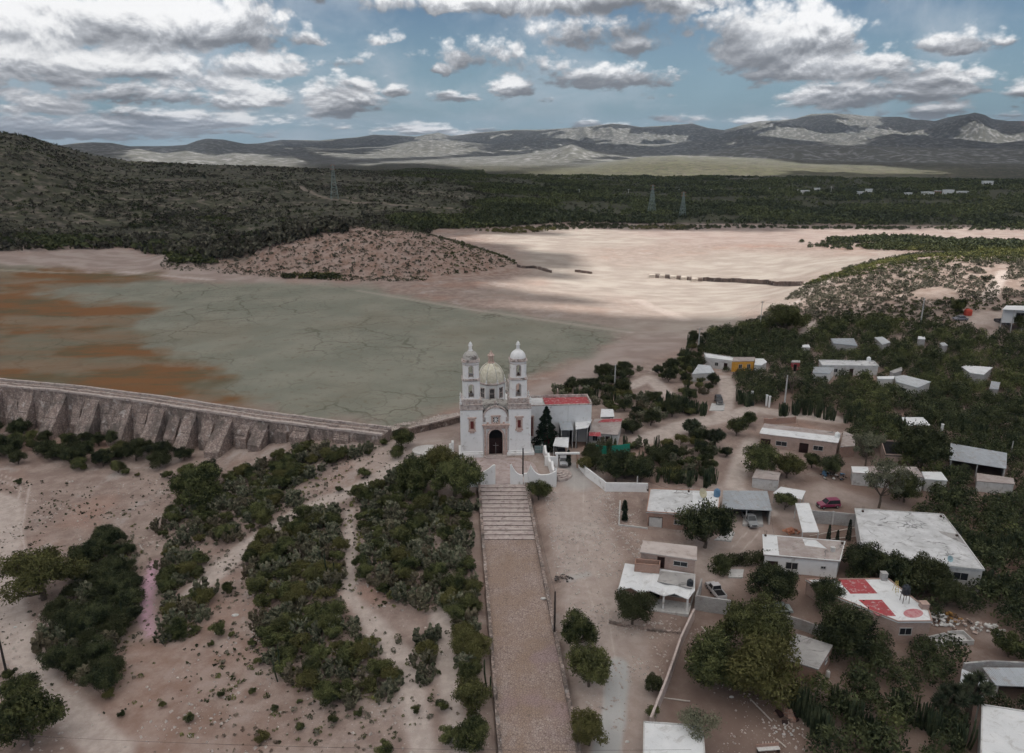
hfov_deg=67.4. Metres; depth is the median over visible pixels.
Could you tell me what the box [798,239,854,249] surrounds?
shore bushes
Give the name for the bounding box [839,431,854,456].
annex
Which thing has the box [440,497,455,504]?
mesquite bush
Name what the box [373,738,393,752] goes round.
mesquite bush
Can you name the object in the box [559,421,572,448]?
canopy
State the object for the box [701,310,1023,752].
village wood
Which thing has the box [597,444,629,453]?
tarp fence
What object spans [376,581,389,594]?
mesquite bush
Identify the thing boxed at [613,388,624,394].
mesquite bush
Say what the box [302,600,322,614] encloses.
mesquite bush
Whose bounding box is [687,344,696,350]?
mesquite bush
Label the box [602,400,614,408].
mesquite bush
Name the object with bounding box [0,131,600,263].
hillside scrub
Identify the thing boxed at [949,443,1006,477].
barn
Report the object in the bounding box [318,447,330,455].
mesquite bush
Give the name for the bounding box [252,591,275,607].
mesquite bush
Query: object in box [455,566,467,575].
mesquite bush
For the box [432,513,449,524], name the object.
mesquite bush
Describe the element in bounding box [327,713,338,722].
mesquite bush
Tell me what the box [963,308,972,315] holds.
red tank
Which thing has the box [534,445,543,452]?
metal gate
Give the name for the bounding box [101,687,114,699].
mesquite bush
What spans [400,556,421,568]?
mesquite bush
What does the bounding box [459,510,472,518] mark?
mesquite bush
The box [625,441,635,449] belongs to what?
mesquite bush
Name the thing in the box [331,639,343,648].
mesquite bush
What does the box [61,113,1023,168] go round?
mountains
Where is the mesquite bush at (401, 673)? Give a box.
[395,668,403,677]
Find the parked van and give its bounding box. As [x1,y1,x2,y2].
[815,497,841,508]
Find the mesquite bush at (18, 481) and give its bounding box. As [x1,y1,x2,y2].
[13,478,22,483]
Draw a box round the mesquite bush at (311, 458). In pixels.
[304,454,317,462]
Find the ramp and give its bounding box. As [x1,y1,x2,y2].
[485,540,575,752]
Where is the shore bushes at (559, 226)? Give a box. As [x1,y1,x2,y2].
[475,221,710,232]
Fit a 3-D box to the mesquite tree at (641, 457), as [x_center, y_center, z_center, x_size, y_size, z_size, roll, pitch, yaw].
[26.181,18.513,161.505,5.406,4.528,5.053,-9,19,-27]
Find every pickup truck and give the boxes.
[705,581,726,598]
[740,510,758,527]
[993,318,1010,324]
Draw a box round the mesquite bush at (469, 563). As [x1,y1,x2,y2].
[457,554,476,569]
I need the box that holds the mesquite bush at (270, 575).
[255,570,274,579]
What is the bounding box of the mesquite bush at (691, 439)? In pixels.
[688,436,702,443]
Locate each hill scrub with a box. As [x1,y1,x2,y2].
[160,223,516,281]
[740,250,1023,328]
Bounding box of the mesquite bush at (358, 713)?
[353,707,362,716]
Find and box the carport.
[722,490,771,524]
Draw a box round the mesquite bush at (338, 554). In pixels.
[328,550,344,559]
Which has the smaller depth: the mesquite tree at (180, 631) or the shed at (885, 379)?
the mesquite tree at (180, 631)
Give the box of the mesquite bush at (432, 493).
[422,489,438,497]
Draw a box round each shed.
[600,409,613,418]
[691,364,713,381]
[752,469,780,490]
[754,358,766,370]
[802,345,809,350]
[831,338,856,353]
[874,337,889,349]
[876,376,894,386]
[889,367,901,380]
[902,417,929,427]
[917,336,924,345]
[939,342,947,352]
[975,473,1014,494]
[989,381,999,394]
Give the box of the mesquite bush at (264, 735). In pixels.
[254,729,269,743]
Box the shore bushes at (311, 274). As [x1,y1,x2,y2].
[280,271,340,278]
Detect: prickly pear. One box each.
[30,630,57,655]
[34,619,54,642]
[50,624,74,643]
[67,638,81,647]
[69,596,85,605]
[72,571,90,582]
[72,664,91,686]
[73,580,100,599]
[100,630,119,651]
[114,538,126,544]
[120,553,136,563]
[149,517,167,532]
[152,556,172,569]
[152,627,172,644]
[155,607,185,631]
[161,590,180,605]
[162,542,177,555]
[162,599,177,614]
[163,546,188,563]
[164,520,178,530]
[167,528,191,545]
[170,507,187,517]
[170,571,189,583]
[170,598,198,618]
[175,524,187,532]
[176,555,193,565]
[176,597,192,614]
[180,547,199,559]
[185,502,196,517]
[186,516,202,528]
[187,603,211,622]
[189,523,204,536]
[192,576,219,597]
[206,514,228,527]
[207,500,226,514]
[208,527,219,539]
[212,493,233,507]
[219,526,243,542]
[221,478,234,491]
[230,475,245,487]
[230,480,245,493]
[230,522,241,532]
[232,501,246,513]
[233,496,249,503]
[235,485,248,497]
[238,491,250,497]
[241,497,251,506]
[241,563,256,578]
[243,511,252,522]
[248,485,257,491]
[248,554,260,564]
[248,562,271,578]
[248,606,266,622]
[248,615,265,632]
[250,463,262,472]
[250,486,268,498]
[252,468,265,476]
[257,476,270,486]
[258,456,274,467]
[260,533,278,543]
[261,646,281,664]
[262,615,276,626]
[263,555,281,570]
[263,605,280,621]
[265,502,274,514]
[266,523,277,534]
[268,484,280,489]
[269,576,290,590]
[272,601,292,612]
[273,491,285,502]
[274,530,288,542]
[277,515,289,527]
[277,548,300,568]
[280,601,302,617]
[283,659,307,685]
[284,491,304,506]
[285,489,301,499]
[287,541,302,556]
[287,575,306,583]
[289,475,299,485]
[289,617,312,634]
[291,442,298,449]
[292,531,304,546]
[292,595,308,612]
[295,450,309,463]
[298,472,307,482]
[298,531,318,543]
[301,541,325,558]
[302,655,311,662]
[303,465,316,477]
[304,502,324,517]
[304,545,324,565]
[306,577,324,593]
[307,522,320,534]
[307,555,326,568]
[307,621,334,644]
[309,443,322,458]
[311,505,330,514]
[311,513,328,528]
[316,532,336,546]
[316,658,333,680]
[317,462,325,471]
[320,439,330,448]
[320,542,337,559]
[323,566,348,583]
[325,504,340,515]
[325,521,340,534]
[326,654,349,676]
[328,444,338,450]
[329,559,345,567]
[330,502,341,512]
[332,674,345,688]
[335,666,356,679]
[340,615,359,630]
[340,688,360,711]
[346,444,363,457]
[348,624,361,640]
[354,667,373,689]
[358,440,373,450]
[359,497,373,511]
[359,542,380,559]
[361,526,373,536]
[363,531,377,543]
[365,558,376,571]
[365,569,384,584]
[365,643,383,656]
[368,498,382,508]
[370,488,386,498]
[370,516,386,525]
[372,577,384,590]
[373,566,390,574]
[374,685,393,704]
[375,561,399,581]
[376,490,392,504]
[377,539,396,557]
[379,558,391,568]
[380,519,395,538]
[380,533,393,543]
[381,500,399,511]
[381,573,399,588]
[381,675,404,692]
[383,467,397,484]
[383,505,402,519]
[388,519,400,530]
[390,581,415,601]
[392,510,405,524]
[396,488,416,500]
[397,542,412,552]
[406,571,425,587]
[407,550,424,570]
[407,589,429,611]
[408,453,422,459]
[408,648,436,677]
[409,538,426,551]
[409,583,431,602]
[412,527,427,540]
[412,622,441,642]
[413,508,430,518]
[415,668,434,685]
[416,580,434,594]
[421,544,440,558]
[421,557,433,569]
[423,517,444,532]
[423,533,433,544]
[423,559,443,569]
[427,509,443,521]
[427,542,452,561]
[428,496,448,512]
[431,571,451,591]
[433,589,444,600]
[434,554,450,562]
[435,591,463,607]
[438,560,449,569]
[441,541,460,553]
[445,496,467,510]
[445,514,459,525]
[445,595,461,612]
[447,534,459,547]
[449,545,466,556]
[449,551,464,567]
[452,527,475,540]
[452,530,474,548]
[452,607,478,624]
[453,648,475,668]
[457,498,480,513]
[459,616,481,630]
[464,571,478,580]
[470,586,480,596]
[551,383,564,394]
[558,389,567,394]
[576,385,589,393]
[589,395,600,404]
[596,436,612,445]
[600,390,611,397]
[616,394,632,400]
[628,411,636,418]
[635,394,649,402]
[635,435,647,448]
[636,365,642,370]
[636,399,647,408]
[637,390,649,397]
[638,413,646,421]
[644,402,656,408]
[644,444,660,453]
[653,406,668,418]
[667,452,683,464]
[680,445,693,454]
[682,462,696,472]
[683,473,695,483]
[692,459,701,473]
[698,386,709,394]
[712,445,720,454]
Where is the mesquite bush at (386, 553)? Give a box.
[381,546,394,562]
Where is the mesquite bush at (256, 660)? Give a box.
[253,656,261,664]
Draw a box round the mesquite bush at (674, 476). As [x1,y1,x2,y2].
[666,470,680,482]
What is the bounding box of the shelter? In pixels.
[982,667,1023,700]
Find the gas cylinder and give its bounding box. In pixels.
[825,670,829,677]
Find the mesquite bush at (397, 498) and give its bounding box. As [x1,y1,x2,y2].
[391,492,405,501]
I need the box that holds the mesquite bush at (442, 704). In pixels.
[434,699,448,709]
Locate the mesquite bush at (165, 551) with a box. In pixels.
[160,545,178,555]
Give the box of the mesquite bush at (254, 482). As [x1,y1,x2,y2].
[247,479,265,486]
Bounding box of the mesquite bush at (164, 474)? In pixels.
[160,470,173,477]
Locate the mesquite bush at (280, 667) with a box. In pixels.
[270,654,294,675]
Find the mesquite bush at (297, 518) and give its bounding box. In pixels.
[285,515,305,527]
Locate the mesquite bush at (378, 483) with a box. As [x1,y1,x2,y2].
[368,478,386,489]
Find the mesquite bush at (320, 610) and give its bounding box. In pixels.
[311,602,329,616]
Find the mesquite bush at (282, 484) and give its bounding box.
[278,477,291,487]
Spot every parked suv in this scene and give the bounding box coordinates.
[557,447,565,457]
[714,394,723,404]
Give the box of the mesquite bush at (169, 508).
[162,503,180,512]
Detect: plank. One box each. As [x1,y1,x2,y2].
[664,697,689,701]
[748,696,771,721]
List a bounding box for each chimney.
[830,546,835,551]
[879,571,888,580]
[918,600,929,609]
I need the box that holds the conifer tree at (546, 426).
[531,406,558,452]
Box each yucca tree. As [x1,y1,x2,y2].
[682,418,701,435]
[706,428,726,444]
[930,680,971,717]
[958,670,997,717]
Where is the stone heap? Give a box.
[554,574,573,581]
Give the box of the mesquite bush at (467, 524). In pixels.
[458,518,474,529]
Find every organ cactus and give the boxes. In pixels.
[606,441,611,451]
[623,435,627,443]
[654,435,659,447]
[655,470,659,482]
[663,467,671,483]
[673,469,679,483]
[679,469,684,483]
[684,379,689,387]
[687,399,692,413]
[687,470,693,487]
[693,401,698,413]
[694,399,699,413]
[699,401,706,416]
[703,468,709,488]
[706,466,712,486]
[711,466,718,484]
[736,387,741,401]
[738,389,743,404]
[743,391,749,405]
[745,392,750,406]
[747,391,754,406]
[779,403,783,416]
[782,402,787,416]
[783,403,789,415]
[786,683,796,708]
[791,400,798,413]
[791,692,799,711]
[792,696,801,717]
[793,402,799,415]
[796,682,809,718]
[802,398,807,415]
[802,687,815,721]
[802,704,813,724]
[806,400,812,415]
[807,703,814,727]
[809,704,824,739]
[810,710,825,735]
[816,400,823,417]
[817,702,824,722]
[818,711,832,740]
[821,709,834,745]
[823,406,830,419]
[828,405,834,419]
[830,410,836,420]
[830,682,838,707]
[838,689,849,714]
[843,410,848,422]
[844,694,851,713]
[847,408,854,421]
[847,703,861,733]
[852,699,864,722]
[860,711,872,736]
[863,407,869,420]
[870,716,880,736]
[890,688,904,716]
[891,416,899,427]
[899,417,908,431]
[899,690,909,716]
[907,694,924,726]
[918,702,932,729]
[924,408,931,421]
[925,705,936,730]
[926,710,940,735]
[932,705,944,734]
[951,725,968,749]
[953,712,968,739]
[959,529,970,543]
[960,712,977,749]
[961,726,971,747]
[967,531,978,554]
[980,423,989,436]
[995,532,1007,555]
[1002,571,1014,594]
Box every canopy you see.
[553,437,568,455]
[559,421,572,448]
[575,419,591,447]
[773,487,805,502]
[794,503,818,538]
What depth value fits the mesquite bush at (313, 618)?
118.80 m
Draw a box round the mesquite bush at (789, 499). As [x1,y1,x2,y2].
[774,492,798,509]
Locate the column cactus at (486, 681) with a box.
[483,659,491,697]
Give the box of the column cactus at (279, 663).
[272,644,281,681]
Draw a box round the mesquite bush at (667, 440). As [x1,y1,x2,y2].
[660,437,673,444]
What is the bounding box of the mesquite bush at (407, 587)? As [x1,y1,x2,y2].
[394,582,409,591]
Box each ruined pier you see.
[649,274,659,277]
[659,274,669,278]
[670,275,680,278]
[680,276,691,279]
[691,277,702,281]
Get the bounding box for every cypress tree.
[566,450,571,465]
[621,500,627,510]
[621,509,628,520]
[826,525,831,539]
[845,519,851,540]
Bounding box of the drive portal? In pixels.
[555,452,579,467]
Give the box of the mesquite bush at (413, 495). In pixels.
[408,489,422,498]
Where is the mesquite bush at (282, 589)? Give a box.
[277,581,297,597]
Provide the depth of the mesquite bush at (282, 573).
131.63 m
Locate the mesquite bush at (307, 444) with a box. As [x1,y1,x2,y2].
[300,440,313,448]
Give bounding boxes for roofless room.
[879,440,901,466]
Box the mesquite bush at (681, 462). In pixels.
[677,460,686,465]
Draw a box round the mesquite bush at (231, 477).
[224,474,236,482]
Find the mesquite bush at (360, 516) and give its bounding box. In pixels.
[354,511,370,520]
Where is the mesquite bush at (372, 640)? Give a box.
[363,635,381,645]
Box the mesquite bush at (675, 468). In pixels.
[663,466,679,471]
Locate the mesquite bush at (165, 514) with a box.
[161,508,179,519]
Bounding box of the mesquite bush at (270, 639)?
[259,630,277,647]
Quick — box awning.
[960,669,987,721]
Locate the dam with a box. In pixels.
[0,378,391,458]
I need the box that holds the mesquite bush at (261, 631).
[254,625,278,637]
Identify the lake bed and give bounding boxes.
[0,265,628,428]
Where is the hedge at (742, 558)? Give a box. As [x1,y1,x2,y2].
[716,548,767,566]
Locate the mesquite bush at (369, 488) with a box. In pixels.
[364,486,378,492]
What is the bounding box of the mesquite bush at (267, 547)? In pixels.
[258,543,273,555]
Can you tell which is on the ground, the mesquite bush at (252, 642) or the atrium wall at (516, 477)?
the mesquite bush at (252, 642)
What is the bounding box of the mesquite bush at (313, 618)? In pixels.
[304,612,324,629]
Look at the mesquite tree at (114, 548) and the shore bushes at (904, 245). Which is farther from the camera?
the shore bushes at (904, 245)
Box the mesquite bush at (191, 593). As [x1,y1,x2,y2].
[179,588,198,599]
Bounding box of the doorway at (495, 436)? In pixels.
[489,430,501,452]
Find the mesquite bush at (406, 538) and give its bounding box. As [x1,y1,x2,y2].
[399,533,419,548]
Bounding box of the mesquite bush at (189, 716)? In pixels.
[182,711,195,722]
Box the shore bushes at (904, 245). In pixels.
[855,240,1023,252]
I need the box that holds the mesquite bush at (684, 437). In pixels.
[674,433,688,444]
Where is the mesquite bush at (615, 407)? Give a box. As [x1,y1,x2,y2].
[610,404,619,411]
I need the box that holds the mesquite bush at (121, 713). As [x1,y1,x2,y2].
[117,709,124,716]
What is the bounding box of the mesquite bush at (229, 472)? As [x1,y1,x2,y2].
[220,469,235,478]
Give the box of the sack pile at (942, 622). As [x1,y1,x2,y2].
[930,611,952,626]
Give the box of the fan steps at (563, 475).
[557,468,571,481]
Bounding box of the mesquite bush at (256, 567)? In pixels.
[254,558,268,569]
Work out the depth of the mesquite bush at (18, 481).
179.89 m
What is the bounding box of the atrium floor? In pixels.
[458,457,539,488]
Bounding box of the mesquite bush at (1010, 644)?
[990,627,1023,657]
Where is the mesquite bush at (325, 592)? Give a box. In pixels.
[314,586,336,598]
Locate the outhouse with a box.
[791,360,799,370]
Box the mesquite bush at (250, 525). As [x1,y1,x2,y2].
[244,522,255,530]
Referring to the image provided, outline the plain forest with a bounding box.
[366,168,1023,230]
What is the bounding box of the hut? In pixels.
[779,634,832,684]
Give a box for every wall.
[392,415,459,437]
[393,416,459,434]
[449,440,453,451]
[470,464,494,486]
[478,483,483,542]
[482,538,502,752]
[510,464,522,483]
[517,264,551,272]
[524,464,555,486]
[525,482,537,536]
[535,537,581,752]
[541,439,556,484]
[545,456,555,466]
[575,270,591,273]
[578,464,647,491]
[609,620,681,633]
[618,500,647,528]
[650,608,694,721]
[694,578,701,609]
[696,595,730,614]
[703,277,803,285]
[763,416,795,423]
[779,613,818,634]
[812,510,855,526]
[884,456,920,468]
[962,660,1023,673]
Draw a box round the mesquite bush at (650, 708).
[644,704,660,717]
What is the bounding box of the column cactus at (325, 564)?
[324,553,334,575]
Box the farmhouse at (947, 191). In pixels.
[942,190,953,193]
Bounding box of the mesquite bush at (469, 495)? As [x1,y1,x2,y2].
[462,491,474,498]
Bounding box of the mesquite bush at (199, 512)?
[191,508,205,520]
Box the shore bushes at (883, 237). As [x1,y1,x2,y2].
[825,232,1023,247]
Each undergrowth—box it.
[46,439,449,747]
[47,543,132,684]
[159,555,207,643]
[163,446,375,548]
[247,514,401,704]
[271,482,300,511]
[355,477,474,611]
[415,638,441,677]
[450,610,483,750]
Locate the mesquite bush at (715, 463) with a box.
[711,459,718,466]
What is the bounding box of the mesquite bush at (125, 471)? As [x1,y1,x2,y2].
[120,468,129,473]
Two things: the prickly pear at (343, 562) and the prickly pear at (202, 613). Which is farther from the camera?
the prickly pear at (343, 562)
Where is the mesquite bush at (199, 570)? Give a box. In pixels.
[188,564,205,577]
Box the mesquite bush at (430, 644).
[414,639,441,661]
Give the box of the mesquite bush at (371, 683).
[358,675,377,692]
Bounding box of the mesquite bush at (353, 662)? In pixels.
[345,655,360,667]
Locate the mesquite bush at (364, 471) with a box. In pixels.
[357,467,371,476]
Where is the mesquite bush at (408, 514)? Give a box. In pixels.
[405,510,414,517]
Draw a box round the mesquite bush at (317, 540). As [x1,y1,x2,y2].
[313,537,320,545]
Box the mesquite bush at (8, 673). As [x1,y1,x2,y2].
[1,667,17,679]
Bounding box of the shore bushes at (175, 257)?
[159,244,219,263]
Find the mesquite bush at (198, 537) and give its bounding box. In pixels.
[191,534,205,541]
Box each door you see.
[648,516,662,527]
[649,591,659,598]
[657,556,664,568]
[761,438,770,445]
[798,443,808,452]
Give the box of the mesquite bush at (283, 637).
[274,630,295,643]
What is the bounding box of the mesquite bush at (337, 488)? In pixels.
[335,486,343,491]
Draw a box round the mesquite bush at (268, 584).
[266,580,279,589]
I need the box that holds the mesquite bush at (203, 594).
[192,586,214,603]
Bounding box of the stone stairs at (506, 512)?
[481,484,534,539]
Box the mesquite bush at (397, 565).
[391,561,410,570]
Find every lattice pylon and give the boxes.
[330,165,338,198]
[648,185,655,210]
[679,191,685,215]
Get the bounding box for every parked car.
[558,455,567,465]
[765,601,793,614]
[952,315,968,320]
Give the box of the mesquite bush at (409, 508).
[406,504,416,510]
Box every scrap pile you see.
[820,471,846,479]
[938,611,962,622]
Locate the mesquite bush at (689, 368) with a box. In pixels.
[686,366,694,372]
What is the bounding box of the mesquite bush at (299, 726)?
[294,722,304,730]
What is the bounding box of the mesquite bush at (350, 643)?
[342,636,362,647]
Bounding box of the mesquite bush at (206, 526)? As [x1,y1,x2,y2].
[199,522,213,532]
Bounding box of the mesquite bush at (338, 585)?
[332,580,342,589]
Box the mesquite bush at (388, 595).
[386,590,398,599]
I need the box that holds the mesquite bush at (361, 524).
[355,520,372,529]
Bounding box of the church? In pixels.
[459,341,533,458]
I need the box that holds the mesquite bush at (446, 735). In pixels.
[438,724,457,744]
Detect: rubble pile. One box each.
[773,722,799,737]
[945,617,981,634]
[975,623,1004,633]
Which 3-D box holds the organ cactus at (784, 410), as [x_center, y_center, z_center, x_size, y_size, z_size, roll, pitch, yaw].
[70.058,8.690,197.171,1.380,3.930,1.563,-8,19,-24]
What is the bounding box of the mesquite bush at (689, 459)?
[684,455,696,463]
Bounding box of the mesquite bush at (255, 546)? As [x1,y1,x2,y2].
[251,542,265,551]
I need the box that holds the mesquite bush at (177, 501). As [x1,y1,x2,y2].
[172,492,189,505]
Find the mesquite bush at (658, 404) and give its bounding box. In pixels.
[652,401,662,406]
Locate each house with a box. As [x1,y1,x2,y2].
[588,418,621,444]
[619,540,696,616]
[643,721,704,752]
[646,488,720,533]
[704,353,732,369]
[731,357,754,371]
[759,423,841,456]
[762,534,845,577]
[805,578,932,642]
[812,367,833,381]
[818,360,878,374]
[850,466,923,490]
[854,508,984,591]
[894,375,930,396]
[922,472,947,491]
[962,365,992,383]
[977,704,1023,752]
[999,305,1023,331]
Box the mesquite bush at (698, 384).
[695,381,703,387]
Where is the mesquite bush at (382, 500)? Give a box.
[375,494,391,505]
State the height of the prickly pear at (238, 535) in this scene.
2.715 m
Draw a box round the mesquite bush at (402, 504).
[399,501,407,507]
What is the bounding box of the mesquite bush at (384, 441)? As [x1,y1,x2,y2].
[379,438,387,444]
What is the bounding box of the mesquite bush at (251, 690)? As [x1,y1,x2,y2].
[248,687,256,693]
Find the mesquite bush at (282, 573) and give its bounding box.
[275,568,295,580]
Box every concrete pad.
[709,403,724,410]
[715,531,734,541]
[728,569,743,578]
[742,511,762,526]
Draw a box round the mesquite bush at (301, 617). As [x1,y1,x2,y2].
[295,614,306,626]
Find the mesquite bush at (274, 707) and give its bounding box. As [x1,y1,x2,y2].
[270,704,278,710]
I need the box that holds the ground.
[0,132,1023,752]
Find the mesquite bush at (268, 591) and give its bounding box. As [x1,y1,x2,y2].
[264,584,279,598]
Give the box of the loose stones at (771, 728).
[676,625,809,752]
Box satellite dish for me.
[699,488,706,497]
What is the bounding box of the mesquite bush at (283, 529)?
[281,526,291,535]
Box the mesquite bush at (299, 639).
[288,632,310,649]
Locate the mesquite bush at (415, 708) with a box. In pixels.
[410,704,420,713]
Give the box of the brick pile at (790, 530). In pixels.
[782,527,800,534]
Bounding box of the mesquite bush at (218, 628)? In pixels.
[207,619,224,635]
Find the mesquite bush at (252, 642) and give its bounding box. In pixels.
[248,639,256,645]
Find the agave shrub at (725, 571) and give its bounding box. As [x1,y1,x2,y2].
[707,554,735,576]
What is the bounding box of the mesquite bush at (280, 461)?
[273,458,286,468]
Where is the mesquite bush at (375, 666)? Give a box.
[364,657,395,677]
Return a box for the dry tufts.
[0,447,477,752]
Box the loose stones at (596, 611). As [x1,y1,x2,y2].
[545,491,675,731]
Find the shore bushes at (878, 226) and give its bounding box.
[705,223,1023,229]
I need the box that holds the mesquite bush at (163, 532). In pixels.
[157,530,168,535]
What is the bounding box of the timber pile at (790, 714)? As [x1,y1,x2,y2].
[774,708,798,724]
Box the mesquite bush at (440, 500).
[438,494,446,503]
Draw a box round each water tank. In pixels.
[687,579,693,586]
[714,488,720,497]
[900,584,911,603]
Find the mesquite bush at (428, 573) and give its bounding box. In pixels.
[423,567,436,582]
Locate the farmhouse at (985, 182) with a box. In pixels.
[981,181,993,184]
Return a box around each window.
[468,417,475,432]
[491,415,500,423]
[515,416,523,431]
[531,416,533,435]
[673,560,687,567]
[775,441,786,446]
[785,562,798,569]
[813,445,823,450]
[898,628,911,634]
[953,571,968,580]
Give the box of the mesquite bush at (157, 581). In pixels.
[155,574,172,584]
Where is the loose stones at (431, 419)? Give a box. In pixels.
[388,413,459,430]
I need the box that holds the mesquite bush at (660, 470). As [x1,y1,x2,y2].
[655,466,666,475]
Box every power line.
[0,734,464,749]
[793,376,1018,414]
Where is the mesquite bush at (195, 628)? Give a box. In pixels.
[187,625,200,634]
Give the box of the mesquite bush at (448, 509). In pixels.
[442,502,456,515]
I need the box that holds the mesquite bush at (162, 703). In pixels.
[158,701,166,706]
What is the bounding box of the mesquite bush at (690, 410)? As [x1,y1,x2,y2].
[684,408,695,413]
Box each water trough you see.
[928,632,952,647]
[947,630,974,645]
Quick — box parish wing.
[529,394,591,441]
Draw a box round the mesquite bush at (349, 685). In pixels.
[332,677,358,698]
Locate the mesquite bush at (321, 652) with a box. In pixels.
[308,644,332,660]
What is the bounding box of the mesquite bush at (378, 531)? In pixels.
[370,524,386,537]
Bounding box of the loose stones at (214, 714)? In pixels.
[0,451,478,752]
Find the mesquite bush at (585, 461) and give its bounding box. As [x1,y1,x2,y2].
[576,456,593,468]
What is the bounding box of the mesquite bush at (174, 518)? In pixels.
[166,513,183,522]
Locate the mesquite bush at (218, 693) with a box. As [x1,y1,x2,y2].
[216,691,225,697]
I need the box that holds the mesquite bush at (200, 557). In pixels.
[191,551,211,564]
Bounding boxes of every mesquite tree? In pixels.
[0,433,13,455]
[0,439,23,456]
[0,543,92,605]
[0,670,43,708]
[0,683,69,748]
[6,417,32,433]
[6,432,22,437]
[7,449,28,463]
[10,434,26,443]
[23,429,37,438]
[24,438,36,448]
[32,439,54,454]
[34,429,52,440]
[35,440,58,459]
[35,641,77,671]
[36,594,76,623]
[49,443,64,457]
[50,600,88,630]
[55,652,90,681]
[58,432,77,442]
[58,445,86,460]
[58,581,83,598]
[62,441,78,458]
[63,624,87,639]
[67,437,82,442]
[67,441,94,458]
[67,544,105,563]
[69,456,86,468]
[70,600,114,630]
[71,558,98,576]
[72,536,111,561]
[76,623,107,646]
[77,431,92,440]
[78,633,116,661]
[79,439,94,444]
[79,661,122,693]
[82,572,101,589]
[82,581,116,604]
[88,651,126,675]
[89,431,105,445]
[89,448,114,466]
[92,522,114,532]
[92,523,119,536]
[94,526,125,546]
[98,611,130,637]
[105,429,117,442]
[107,543,122,555]
[109,575,141,595]
[109,585,147,606]
[110,440,129,451]
[110,460,126,472]
[112,446,124,458]
[113,601,144,624]
[114,530,127,539]
[114,569,143,586]
[115,542,136,555]
[116,562,138,573]
[121,440,149,460]
[121,558,137,568]
[129,437,144,442]
[143,439,153,452]
[145,440,175,453]
[146,449,171,468]
[153,565,176,580]
[156,578,178,594]
[159,601,176,615]
[162,616,187,633]
[168,459,224,509]
[169,623,187,637]
[173,445,194,459]
[174,560,196,574]
[176,463,193,472]
[200,458,217,466]
[202,509,218,521]
[207,466,222,481]
[212,522,235,541]
[219,511,234,520]
[221,581,233,593]
[234,463,251,476]
[240,548,257,561]
[241,507,250,517]
[243,466,257,477]
[244,575,266,595]
[246,471,259,480]
[246,540,262,549]
[249,500,266,512]
[251,508,272,525]
[253,526,275,539]
[255,489,271,501]
[260,551,281,561]
[265,493,280,504]
[266,474,281,485]
[268,464,276,472]
[269,448,287,460]
[270,469,286,476]
[270,488,284,497]
[270,610,299,631]
[271,536,294,554]
[275,642,298,659]
[283,470,299,484]
[284,452,299,462]
[285,461,294,470]
[286,562,302,577]
[286,580,314,596]
[287,519,310,531]
[291,523,310,538]
[292,503,312,517]
[293,444,306,452]
[294,667,320,689]
[300,657,321,672]
[302,564,325,581]
[302,641,317,654]
[303,511,322,523]
[311,559,329,573]
[311,678,340,708]
[315,611,341,629]
[321,450,334,457]
[322,600,346,615]
[323,624,343,639]
[324,453,338,465]
[324,512,343,524]
[328,563,342,577]
[329,536,349,550]
[334,447,348,458]
[335,645,354,666]
[347,483,368,500]
[347,640,375,659]
[351,552,369,566]
[354,563,373,578]
[359,490,373,499]
[369,537,386,550]
[380,663,398,681]
[385,483,403,498]
[387,545,413,561]
[388,525,412,541]
[389,444,404,458]
[390,426,415,445]
[393,455,437,491]
[394,567,413,578]
[401,516,424,532]
[411,494,433,510]
[414,511,431,528]
[421,443,460,471]
[429,453,487,496]
[429,562,450,577]
[435,526,454,540]
[438,572,465,591]
[438,586,466,605]
[442,600,470,620]
[447,626,478,653]
[450,620,475,638]
[450,672,496,709]
[450,713,491,752]
[457,658,483,680]
[458,590,483,611]
[462,632,493,662]
[463,577,483,592]
[527,478,553,499]
[559,607,602,646]
[564,376,580,389]
[564,643,613,686]
[569,706,609,745]
[579,388,595,396]
[580,377,595,386]
[580,441,602,456]
[588,451,603,469]
[592,383,600,389]
[594,363,609,375]
[595,448,635,481]
[597,375,606,383]
[599,382,611,393]
[599,393,611,400]
[603,362,614,370]
[605,376,615,384]
[607,386,616,393]
[613,378,631,391]
[614,362,629,370]
[614,586,658,624]
[615,377,631,389]
[615,399,633,410]
[617,369,630,376]
[621,464,634,478]
[623,418,642,433]
[628,368,633,375]
[628,459,655,482]
[631,406,643,413]
[633,454,650,462]
[643,408,660,425]
[644,671,663,691]
[646,390,660,400]
[646,445,657,452]
[647,446,670,462]
[652,364,663,373]
[660,367,678,381]
[661,400,682,416]
[663,442,679,453]
[666,358,679,367]
[669,393,689,401]
[673,497,737,548]
[676,704,726,741]
[677,349,691,355]
[677,447,688,456]
[679,363,691,370]
[680,373,692,380]
[681,402,689,410]
[682,355,693,363]
[682,387,697,398]
[683,623,741,690]
[688,330,698,334]
[690,425,709,440]
[691,355,706,366]
[692,333,698,339]
[692,350,703,356]
[693,438,714,453]
[698,451,713,460]
[700,332,709,339]
[701,458,713,468]
[704,382,714,389]
[706,372,720,384]
[712,591,800,651]
[713,553,732,568]
[719,447,732,455]
[719,630,807,710]
[725,416,748,435]
[740,410,757,424]
[741,440,780,472]
[744,560,800,603]
[766,303,810,328]
[771,452,808,477]
[781,370,804,393]
[803,451,821,467]
[809,574,847,609]
[809,599,887,662]
[817,454,845,475]
[841,539,883,575]
[850,431,886,465]
[862,455,915,507]
[875,549,913,585]
[885,467,925,502]
[889,420,954,466]
[908,550,953,595]
[928,572,973,607]
[950,298,967,313]
[1012,315,1023,328]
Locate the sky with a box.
[0,0,1023,145]
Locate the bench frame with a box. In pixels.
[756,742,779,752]
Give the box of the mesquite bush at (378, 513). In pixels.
[369,507,386,519]
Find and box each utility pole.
[0,641,7,671]
[522,448,523,476]
[553,591,555,634]
[784,375,787,401]
[920,298,924,320]

